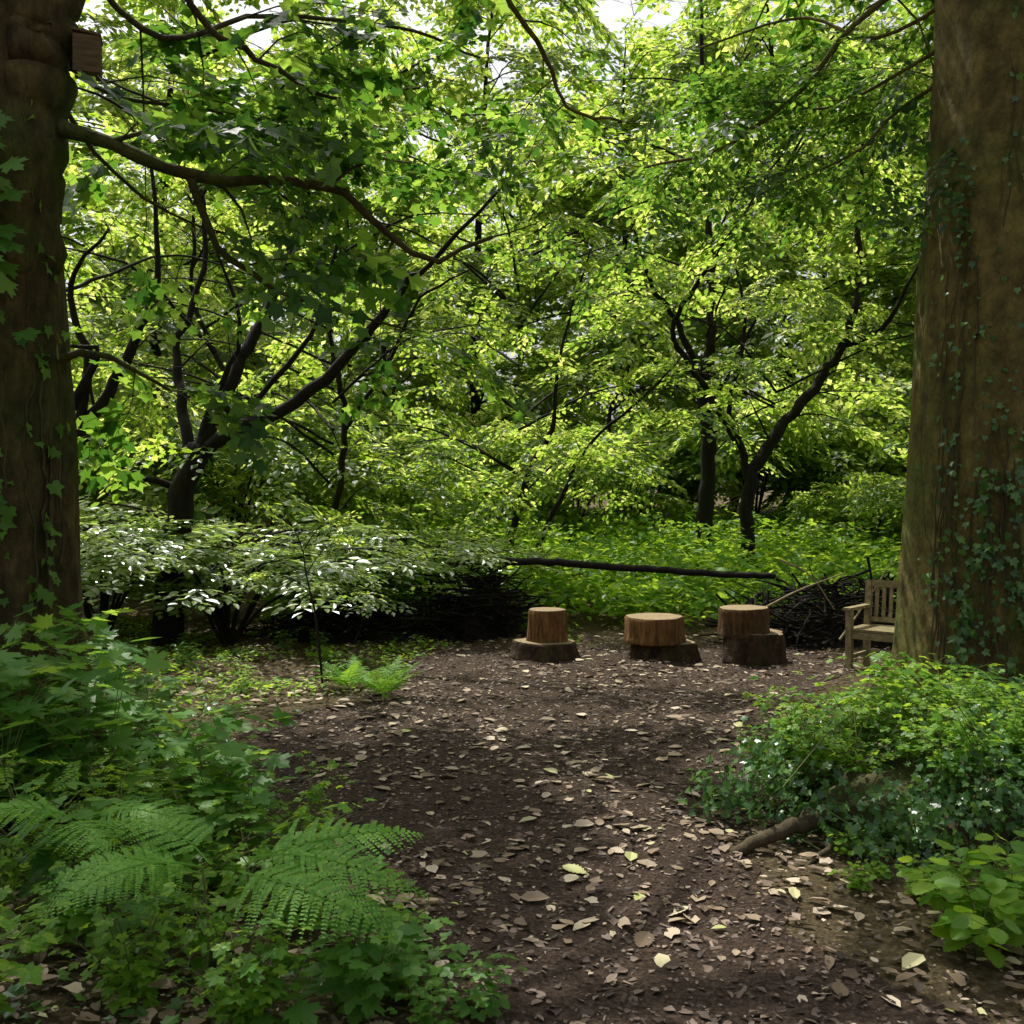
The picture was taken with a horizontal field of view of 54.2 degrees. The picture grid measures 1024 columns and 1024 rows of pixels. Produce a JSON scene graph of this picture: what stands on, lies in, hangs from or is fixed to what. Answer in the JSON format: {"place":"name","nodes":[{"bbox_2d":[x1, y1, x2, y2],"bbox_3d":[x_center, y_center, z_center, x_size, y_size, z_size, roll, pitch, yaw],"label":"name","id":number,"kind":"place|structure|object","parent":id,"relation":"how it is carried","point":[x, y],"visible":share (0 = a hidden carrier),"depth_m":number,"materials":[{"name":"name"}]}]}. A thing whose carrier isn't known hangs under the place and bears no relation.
{"place":"outdoors","nodes":[
{"label":"outdoors","id":0,"kind":"place"},
{"bbox_2d":[60,0,932,489],"label":"sky","id":1,"kind":"structure","parent":0,"point":[609,10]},
{"bbox_2d":[0,490,1023,1023],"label":"ground","id":2,"kind":"structure","parent":0,"point":[982,976],"depth_m":4.12,"materials":[{"name":"soil"}]},
{"bbox_2d":[0,875,72,1012],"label":"leafy herb","id":3,"kind":"object","parent":2,"relation":"on","point":[30,971],"visible":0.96,"depth_m":2.84,"materials":[{"name":"green plant"}]},
{"bbox_2d":[0,649,76,755],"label":"sycamore seedling","id":4,"kind":"object","parent":2,"relation":"on","point":[26,742],"visible":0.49,"depth_m":4.78,"materials":[{"name":"green plant"}]},
{"bbox_2d":[0,642,106,799],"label":"sycamore seedling","id":5,"kind":"object","parent":2,"relation":"on","point":[43,664],"visible":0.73,"depth_m":4.64,"materials":[{"name":"green plant"}]},
{"bbox_2d":[0,609,125,757],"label":"sycamore seedling","id":6,"kind":"object","parent":2,"relation":"on","point":[14,632],"visible":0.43,"depth_m":5.21,"materials":[{"name":"green plant"}]},
{"bbox_2d":[0,648,126,801],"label":"sycamore seedling","id":7,"kind":"object","parent":2,"relation":"on","point":[87,701],"visible":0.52,"depth_m":4.99,"materials":[{"name":"green plant"}]},
{"bbox_2d":[0,749,129,871],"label":"feathery herb","id":8,"kind":"object","parent":2,"relation":"on","point":[15,847],"visible":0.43,"depth_m":4.08,"materials":[{"name":"green plant"}]},
{"bbox_2d":[0,828,135,954],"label":"leafy herb","id":9,"kind":"object","parent":2,"relation":"on","point":[56,927],"visible":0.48,"depth_m":3.36,"materials":[{"name":"green plant"}]},
{"bbox_2d":[0,750,169,915],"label":"bramble plant","id":10,"kind":"object","parent":2,"relation":"on","point":[46,860],"visible":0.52,"depth_m":3.72,"materials":[{"name":"green plant"}]},
{"bbox_2d":[0,650,170,804],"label":"sycamore seedling","id":11,"kind":"object","parent":2,"relation":"on","point":[154,662],"visible":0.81,"depth_m":4.65,"materials":[{"name":"green plant"}]},
{"bbox_2d":[27,600,159,743],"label":"sycamore seedling","id":12,"kind":"object","parent":2,"relation":"on","point":[42,622],"visible":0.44,"depth_m":5.54,"materials":[{"name":"green plant"}]},
{"bbox_2d":[0,792,213,872],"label":"fern","id":13,"kind":"object","parent":2,"relation":"on","point":[5,806],"visible":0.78,"depth_m":3.53,"materials":[{"name":"green plant"}]},
{"bbox_2d":[42,847,189,960],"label":"bramble plant","id":14,"kind":"object","parent":2,"relation":"on","point":[82,917],"visible":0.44,"depth_m":3.33,"materials":[{"name":"green plant"}]},
{"bbox_2d":[20,754,212,868],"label":"feathery herb","id":15,"kind":"object","parent":2,"relation":"on","point":[99,771],"visible":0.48,"depth_m":4.22,"materials":[{"name":"green plant"}]},
{"bbox_2d":[50,669,183,795],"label":"sycamore seedling","id":16,"kind":"object","parent":2,"relation":"on","point":[124,699],"visible":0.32,"depth_m":5.16,"materials":[{"name":"green plant"}]},
{"bbox_2d":[36,814,213,1001],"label":"fern","id":17,"kind":"object","parent":2,"relation":"on","point":[116,866],"visible":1,"depth_m":3.10,"materials":[{"name":"green plant"}]},
{"bbox_2d":[48,872,206,1013],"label":"leaved herb","id":18,"kind":"object","parent":2,"relation":"on","point":[125,980],"visible":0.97,"depth_m":3.08,"materials":[{"name":"green plant"}]},
{"bbox_2d":[60,209,200,566],"bbox_3d":[-7.614,-1.540,14.348,6.299,6.416,7.286,0,1,-28],"label":"woodland tree","id":19,"kind":"object","parent":2,"relation":"on","point":[95,216],"visible":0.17,"depth_m":15.78,"materials":[{"name":"green plant"}]},
{"bbox_2d":[73,382,253,529],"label":"understorey shrub","id":20,"kind":"object","parent":2,"relation":"on","point":[147,472],"visible":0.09,"depth_m":16.17,"materials":[{"name":"green plant"}]},
{"bbox_2d":[69,806,264,915],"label":"leaved herb","id":21,"kind":"object","parent":2,"relation":"on","point":[186,858],"visible":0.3,"depth_m":3.75,"materials":[{"name":"green plant"}]},
{"bbox_2d":[119,760,237,892],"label":"bramble plant","id":22,"kind":"object","parent":2,"relation":"on","point":[204,805],"visible":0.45,"depth_m":4.03,"materials":[{"name":"green plant"}]},
{"bbox_2d":[62,107,295,465],"bbox_3d":[-5.328,-1.423,10.443,5.587,5.919,5.088,0,1,0],"label":"woodland tree","id":23,"kind":"object","parent":2,"relation":"on","point":[82,393],"visible":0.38,"depth_m":9.56,"materials":[{"name":"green plant"}]},
{"bbox_2d":[115,691,242,801],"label":"sycamore seedling","id":24,"kind":"object","parent":2,"relation":"on","point":[131,754],"visible":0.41,"depth_m":5.05,"materials":[{"name":"green plant"}]},
{"bbox_2d":[80,505,319,647],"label":"layered shrub","id":25,"kind":"object","parent":2,"relation":"on","point":[90,540],"visible":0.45,"depth_m":10.15,"materials":[{"name":"green plant"}]},
{"bbox_2d":[77,1,335,504],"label":"woodland tree","id":26,"kind":"object","parent":2,"relation":"on","point":[127,192],"visible":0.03,"depth_m":41.61,"materials":[{"name":"green plant"}]},
{"bbox_2d":[119,855,299,973],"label":"leafy herb","id":27,"kind":"object","parent":2,"relation":"on","point":[198,933],"visible":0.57,"depth_m":3.37,"materials":[{"name":"green plant"}]},
{"bbox_2d":[134,715,295,842],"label":"sycamore seedling","id":28,"kind":"object","parent":2,"relation":"on","point":[229,747],"visible":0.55,"depth_m":4.41,"materials":[{"name":"green plant"}]},
{"bbox_2d":[66,54,379,523],"bbox_3d":[-6.155,-4.086,20.379,7.634,9.868,7.749,0,1,-14],"label":"woodland tree","id":29,"kind":"object","parent":2,"relation":"on","point":[167,234],"visible":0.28,"depth_m":20.10,"materials":[{"name":"green plant"}]},
{"bbox_2d":[148,706,298,841],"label":"sycamore seedling","id":30,"kind":"object","parent":2,"relation":"on","point":[273,761],"visible":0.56,"depth_m":4.55,"materials":[{"name":"green plant"}]},
{"bbox_2d":[62,0,394,515],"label":"woodland tree","id":31,"kind":"object","parent":2,"relation":"on","point":[120,62],"visible":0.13,"depth_m":28.33,"materials":[{"name":"green plant"}]},
{"bbox_2d":[154,892,320,1023],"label":"leaved herb","id":32,"kind":"object","parent":2,"relation":"on","point":[254,991],"visible":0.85,"depth_m":2.93,"materials":[{"name":"green plant"}]},
{"bbox_2d":[185,749,293,861],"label":"sycamore seedling","id":33,"kind":"object","parent":2,"relation":"on","point":[261,781],"visible":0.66,"depth_m":4.25,"materials":[{"name":"green plant"}]},
{"bbox_2d":[79,340,400,549],"bbox_3d":[-4.743,-0.823,16.868,5.893,4.043,6.096,0,1,0],"label":"understorey shrub","id":34,"kind":"object","parent":2,"relation":"on","point":[240,479],"visible":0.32,"depth_m":15.93,"materials":[{"name":"green plant"}]},
{"bbox_2d":[79,494,430,619],"bbox_3d":[-3.689,0.613,12.771,5.800,1.692,6.041,0,1,-10],"label":"layered shrub","id":35,"kind":"object","parent":2,"relation":"on","point":[193,536],"visible":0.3,"depth_m":12.23,"materials":[{"name":"green plant"}]},
{"bbox_2d":[203,918,323,1023],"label":"sycamore seedling","id":36,"kind":"object","parent":2,"relation":"on","point":[300,1011],"visible":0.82,"depth_m":2.91,"materials":[{"name":"green plant"}]},
{"bbox_2d":[203,797,351,901],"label":"leafy herb","id":37,"kind":"object","parent":2,"relation":"on","point":[227,889],"visible":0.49,"depth_m":3.93,"materials":[{"name":"green plant"}]},
{"bbox_2d":[80,520,479,645],"bbox_3d":[-3.037,0.820,10.837,4.821,1.407,5.021,0,1,20],"label":"layered shrub","id":38,"kind":"object","parent":2,"relation":"on","point":[225,632],"visible":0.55,"depth_m":10.26,"materials":[{"name":"green plant"}]},
{"bbox_2d":[221,826,340,935],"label":"leafy herb","id":39,"kind":"object","parent":2,"relation":"on","point":[229,879],"visible":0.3,"depth_m":3.61,"materials":[{"name":"green plant"}]},
{"bbox_2d":[65,0,526,519],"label":"woodland tree","id":40,"kind":"object","parent":2,"relation":"on","point":[257,360],"visible":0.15,"depth_m":29.77,"materials":[{"name":"green plant"}]},
{"bbox_2d":[0,0,602,734],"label":"woodland tree","id":41,"kind":"object","parent":2,"relation":"on","point":[42,448],"visible":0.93,"depth_m":6.79,"materials":[{"name":"green plant"}]},
{"bbox_2d":[71,26,102,81],"bbox_3d":[-2.692,-2.902,6.346,0.171,0.266,0.165,0,1,-17],"label":"nest box","id":42,"kind":"object","parent":41,"relation":"attached to","point":[87,51],"visible":0.96,"depth_m":6.28,"materials":[{"name":"brown wood"}]},
{"bbox_2d":[243,750,376,852],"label":"leaved herb","id":43,"kind":"object","parent":2,"relation":"on","point":[312,795],"visible":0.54,"depth_m":4.52,"materials":[{"name":"green plant"}]},
{"bbox_2d":[241,502,385,690],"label":"sapling","id":44,"kind":"object","parent":2,"relation":"on","point":[276,578],"visible":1,"depth_m":8.08,"materials":[{"name":"green plant"}]},
{"bbox_2d":[233,817,429,987],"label":"fern","id":45,"kind":"object","parent":2,"relation":"on","point":[306,852],"visible":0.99,"depth_m":3.15,"materials":[{"name":"green plant"}]},
{"bbox_2d":[86,613,580,716],"bbox_3d":[-2.639,1.357,9.824,6.949,0.360,6.223,0,1,0],"label":"ground cover","id":46,"kind":"object","parent":2,"relation":"on","point":[196,676],"visible":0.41,"depth_m":9.65,"materials":[{"name":"green plant"}]},
{"bbox_2d":[66,14,600,550],"bbox_3d":[-3.017,-2.632,14.504,8.469,8.039,8.529,0,1,0],"label":"woodland tree","id":47,"kind":"object","parent":2,"relation":"on","point":[286,346],"visible":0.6,"depth_m":13.62,"materials":[{"name":"green plant"}]},
{"bbox_2d":[156,524,516,619],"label":"layered shrub","id":48,"kind":"object","parent":2,"relation":"on","point":[373,575],"visible":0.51,"depth_m":10.99,"materials":[{"name":"green plant"}]},
{"bbox_2d":[259,879,427,1023],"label":"bramble plant","id":49,"kind":"object","parent":2,"relation":"on","point":[332,971],"visible":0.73,"depth_m":3.06,"materials":[{"name":"green plant"}]},
{"bbox_2d":[64,0,643,645],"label":"woodland tree","id":50,"kind":"object","parent":2,"relation":"on","point":[180,486],"visible":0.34,"depth_m":10.86,"materials":[{"name":"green plant"}]},
{"bbox_2d":[235,592,492,645],"bbox_3d":[-1.742,1.110,11.524,3.091,0.767,1.422,0,1,0],"label":"brush pile","id":51,"kind":"object","parent":2,"relation":"on","point":[340,629],"visible":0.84,"depth_m":11.33,"materials":[{"name":"brown plant"}]},
{"bbox_2d":[316,905,425,1023],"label":"sycamore seedling","id":52,"kind":"object","parent":2,"relation":"on","point":[357,977],"visible":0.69,"depth_m":2.99,"materials":[{"name":"green plant"}]},
{"bbox_2d":[225,248,528,526],"bbox_3d":[-2.819,-2.627,23.673,6.707,6.832,7.758,0,1,-1],"label":"woodland tree","id":53,"kind":"object","parent":2,"relation":"on","point":[454,372],"visible":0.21,"depth_m":22.61,"materials":[{"name":"green plant"}]},
{"bbox_2d":[267,411,554,544],"bbox_3d":[-1.944,-0.517,17.892,4.466,2.991,4.994,0,1,23],"label":"understorey shrub","id":54,"kind":"object","parent":2,"relation":"on","point":[401,438],"visible":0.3,"depth_m":17.29,"materials":[{"name":"green plant"}]},
{"bbox_2d":[385,961,463,1023],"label":"bramble plant","id":55,"kind":"object","parent":2,"relation":"on","point":[424,1008],"visible":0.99,"depth_m":2.95,"materials":[{"name":"green plant"}]},
{"bbox_2d":[265,522,584,601],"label":"layered shrub","id":56,"kind":"object","parent":2,"relation":"on","point":[545,553],"visible":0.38,"depth_m":12.52,"materials":[{"name":"green plant"}]},
{"bbox_2d":[380,931,470,1003],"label":"bramble plant","id":57,"kind":"object","parent":2,"relation":"on","point":[432,971],"visible":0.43,"depth_m":3.16,"materials":[{"name":"green plant"}]},
{"bbox_2d":[409,549,549,640],"bbox_3d":[-0.412,0.957,11.815,1.743,1.064,1.476,0,1,0],"label":"brush pile","id":58,"kind":"object","parent":2,"relation":"on","point":[490,599],"visible":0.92,"depth_m":11.51,"materials":[{"name":"brown plant"}]},
{"bbox_2d":[439,950,526,1021],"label":"bramble plant","id":59,"kind":"object","parent":2,"relation":"on","point":[491,1004],"visible":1,"depth_m":3.04,"materials":[{"name":"green plant"}]},
{"bbox_2d":[245,0,724,512],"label":"woodland tree","id":60,"kind":"object","parent":2,"relation":"on","point":[442,14],"visible":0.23,"depth_m":30.83,"materials":[{"name":"green plant"}]},
{"bbox_2d":[0,700,970,1023],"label":"ivy ground cover","id":61,"kind":"object","parent":2,"relation":"on","point":[62,974],"visible":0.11,"depth_m":3.22,"materials":[{"name":"green plant"}]},
{"bbox_2d":[351,73,649,424],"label":"woodland tree","id":62,"kind":"object","parent":2,"relation":"on","point":[539,333],"visible":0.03,"depth_m":42.15,"materials":[{"name":"green plant"}]},
{"bbox_2d":[0,615,1023,1023],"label":"leaf litter","id":63,"kind":"object","parent":2,"relation":"on","point":[838,985],"visible":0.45,"depth_m":4.27,"materials":[{"name":"plant"}]},
{"bbox_2d":[220,87,877,587],"bbox_3d":[0.225,-2.576,15.070,8.869,7.795,6.861,0,1,-21],"label":"woodland tree","id":64,"kind":"object","parent":2,"relation":"on","point":[580,459],"visible":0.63,"depth_m":14.77,"materials":[{"name":"green plant"}]},
{"bbox_2d":[437,407,696,544],"bbox_3d":[0.888,-0.597,20.469,5.390,2.996,5.545,0,1,-20],"label":"understorey shrub","id":65,"kind":"object","parent":2,"relation":"on","point":[571,512],"visible":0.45,"depth_m":19.50,"materials":[{"name":"green plant"}]},
{"bbox_2d":[254,498,901,626],"bbox_3d":[4.500,0.561,16.461,15.399,1.658,9.499,0,1,0],"label":"nettle ground cover","id":66,"kind":"object","parent":2,"relation":"on","point":[669,544],"visible":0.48,"depth_m":14.52,"materials":[{"name":"green plant"}]},
{"bbox_2d":[501,199,762,523],"bbox_3d":[2.703,-3.758,25.436,6.690,8.648,6.791,0,1,-6],"label":"woodland tree","id":67,"kind":"object","parent":2,"relation":"on","point":[608,415],"visible":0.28,"depth_m":25.46,"materials":[{"name":"green plant"}]},
{"bbox_2d":[428,0,838,518],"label":"woodland tree","id":68,"kind":"object","parent":2,"relation":"on","point":[648,53],"visible":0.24,"depth_m":31.07,"materials":[{"name":"green plant"}]},
{"bbox_2d":[565,408,765,528],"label":"understorey shrub","id":69,"kind":"object","parent":2,"relation":"on","point":[680,462],"visible":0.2,"depth_m":21.55,"materials":[{"name":"green plant"}]},
{"bbox_2d":[415,0,931,569],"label":"woodland tree","id":70,"kind":"object","parent":2,"relation":"on","point":[741,10],"visible":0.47,"depth_m":17.00,"materials":[{"name":"green plant"}]},
{"bbox_2d":[519,0,933,581],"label":"woodland tree","id":71,"kind":"object","parent":2,"relation":"on","point":[757,463],"visible":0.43,"depth_m":15.53,"materials":[{"name":"green plant"}]},
{"bbox_2d":[528,0,927,516],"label":"woodland tree","id":72,"kind":"object","parent":2,"relation":"on","point":[769,49],"visible":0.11,"depth_m":31.13,"materials":[{"name":"green plant"}]},
{"bbox_2d":[437,0,1023,708],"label":"beech tree","id":73,"kind":"object","parent":2,"relation":"on","point":[961,584],"visible":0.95,"depth_m":7.79,"materials":[{"name":"green plant"}]},
{"bbox_2d":[635,367,906,524],"bbox_3d":[5.290,-1.265,21.284,6.240,3.737,5.581,0,1,35],"label":"understorey shrub","id":74,"kind":"object","parent":2,"relation":"on","point":[725,461],"visible":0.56,"depth_m":20.18,"materials":[{"name":"green plant"}]},
{"bbox_2d":[695,557,896,650],"bbox_3d":[3.558,1.022,11.292,2.970,0.996,1.711,0,1,0],"label":"brush pile","id":75,"kind":"object","parent":2,"relation":"on","point":[810,632],"visible":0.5,"depth_m":10.94,"materials":[{"name":"brown plant"}]},
{"bbox_2d":[497,556,775,578],"bbox_3d":[1.393,0.630,11.387,3.144,0.227,0.142,0,1,9],"label":"fallen pole","id":76,"kind":"object","parent":75,"relation":"on","point":[613,567],"visible":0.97,"depth_m":11.39,"materials":[{"name":"brown wood"}]},
{"bbox_2d":[674,19,918,405],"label":"woodland tree","id":77,"kind":"object","parent":2,"relation":"on","point":[825,274],"visible":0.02,"depth_m":40.45,"materials":[{"name":"green plant"}]},
{"bbox_2d":[696,269,911,520],"bbox_3d":[7.030,-2.365,24.099,6.076,6.189,7.028,0,1,-34],"label":"woodland tree","id":78,"kind":"object","parent":2,"relation":"on","point":[828,352],"visible":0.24,"depth_m":23.09,"materials":[{"name":"green plant"}]},
{"bbox_2d":[716,362,911,527],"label":"understorey shrub","id":79,"kind":"object","parent":2,"relation":"on","point":[891,406],"visible":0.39,"depth_m":20.70,"materials":[{"name":"green plant"}]},
{"bbox_2d":[781,443,905,557],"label":"understorey shrub","id":80,"kind":"object","parent":2,"relation":"on","point":[853,505],"visible":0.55,"depth_m":17.70,"materials":[{"name":"green plant"}]},
{"bbox_2d":[760,0,932,481],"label":"woodland tree","id":81,"kind":"object","parent":2,"relation":"on","point":[842,248],"visible":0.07,"depth_m":30.43,"materials":[{"name":"green plant"}]},
{"bbox_2d":[678,676,1023,872],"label":"ivy mound","id":82,"kind":"object","parent":2,"relation":"on","point":[916,794],"visible":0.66,"depth_m":4.63,"materials":[{"name":"green plant"}]},
{"bbox_2d":[744,675,843,750],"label":"leafy herb","id":83,"kind":"object","parent":82,"relation":"on","point":[775,721],"visible":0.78,"depth_m":5.23,"materials":[{"name":"green plant"}]},
{"bbox_2d":[773,704,868,783],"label":"leafy herb","id":84,"kind":"object","parent":82,"relation":"on","point":[807,746],"visible":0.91,"depth_m":4.78,"materials":[{"name":"green plant"}]},
{"bbox_2d":[789,656,915,742],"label":"leafy herb","id":85,"kind":"object","parent":82,"relation":"on","point":[877,691],"visible":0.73,"depth_m":5.21,"materials":[{"name":"green plant"}]},
{"bbox_2d":[804,709,902,781],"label":"leafy herb","id":86,"kind":"object","parent":82,"relation":"on","point":[848,759],"visible":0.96,"depth_m":4.72,"materials":[{"name":"green plant"}]},
{"bbox_2d":[853,694,971,762],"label":"leafy herb","id":87,"kind":"object","parent":82,"relation":"on","point":[907,749],"visible":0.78,"depth_m":4.79,"materials":[{"name":"green plant"}]},
{"bbox_2d":[867,651,1000,729],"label":"leafy herb","id":88,"kind":"object","parent":82,"relation":"on","point":[887,662],"visible":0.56,"depth_m":5.24,"materials":[{"name":"green plant"}]},
{"bbox_2d":[897,720,1014,784],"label":"leafy herb","id":89,"kind":"object","parent":82,"relation":"on","point":[956,753],"visible":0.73,"depth_m":4.54,"materials":[{"name":"green plant"}]},
{"bbox_2d":[927,704,1023,777],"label":"leafy herb","id":90,"kind":"object","parent":82,"relation":"on","point":[955,728],"visible":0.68,"depth_m":4.54,"materials":[{"name":"green plant"}]},
{"bbox_2d":[843,580,897,670],"bbox_3d":[3.519,1.085,9.343,0.641,0.852,0.571,1,1,41],"label":"garden bench","id":91,"kind":"object","parent":2,"relation":"on","point":[867,632],"visible":0.48,"depth_m":9.53,"materials":[{"name":"brown wood"}]},
{"bbox_2d":[896,847,1023,917],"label":"clover plant","id":92,"kind":"object","parent":2,"relation":"on","point":[934,900],"visible":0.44,"depth_m":3.70,"materials":[{"name":"green plant"}]},
{"bbox_2d":[897,857,1023,967],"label":"clover plant","id":93,"kind":"object","parent":2,"relation":"on","point":[955,928],"visible":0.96,"depth_m":3.40,"materials":[{"name":"green plant"}]},
{"bbox_2d":[901,829,1023,932],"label":"clover plant","id":94,"kind":"object","parent":2,"relation":"on","point":[921,887],"visible":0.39,"depth_m":3.70,"materials":[{"name":"green plant"}]},
{"bbox_2d":[209,645,991,1023],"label":"path","id":95,"kind":"structure","parent":0,"point":[567,993],"depth_m":4.82,"materials":[{"name":"brown soil"}]},
{"bbox_2d":[0,636,1023,1023],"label":"wood chips","id":96,"kind":"object","parent":95,"relation":"on","point":[616,968],"visible":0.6,"depth_m":4.30,"materials":[{"name":"wood"}]},
{"bbox_2d":[509,638,580,662],"bbox_3d":[0.319,1.376,9.995,0.740,0.178,0.594,0,1,9],"label":"base log","id":97,"kind":"object","parent":95,"relation":"on","point":[522,649],"visible":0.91,"depth_m":9.80,"materials":[{"name":"brown wood"}]},
{"bbox_2d":[526,607,567,644],"bbox_3d":[0.352,1.150,10.030,0.424,0.358,0.410,0,1,7],"label":"log stool","id":98,"kind":"object","parent":97,"relation":"on","point":[547,624],"visible":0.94,"depth_m":9.88,"materials":[{"name":"brown wood"}]},
{"bbox_2d":[630,639,701,662],"bbox_3d":[1.544,1.394,10.077,0.726,0.198,0.590,0,1,11],"label":"base log","id":99,"kind":"object","parent":95,"relation":"on","point":[687,651],"visible":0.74,"depth_m":9.84,"materials":[{"name":"brown wood"}]},
{"bbox_2d":[623,613,685,645],"bbox_3d":[1.429,1.170,10.040,0.630,0.258,0.655,0,1,-11],"label":"log stool","id":100,"kind":"object","parent":99,"relation":"on","point":[655,629],"visible":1,"depth_m":9.80,"materials":[{"name":"brown wood"}]},
{"bbox_2d":[720,629,787,665],"bbox_3d":[2.422,1.327,9.961,0.664,0.308,0.652,4,4,9],"label":"base log","id":101,"kind":"object","parent":95,"relation":"on","point":[763,650],"visible":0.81,"depth_m":9.71,"materials":[{"name":"brown wood"}]},
{"bbox_2d":[717,605,769,638],"bbox_3d":[2.307,1.081,9.950,0.506,0.278,0.512,-2,1,-6],"label":"log stool","id":102,"kind":"object","parent":101,"relation":"on","point":[740,621],"visible":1,"depth_m":9.74,"materials":[{"name":"brown wood"}]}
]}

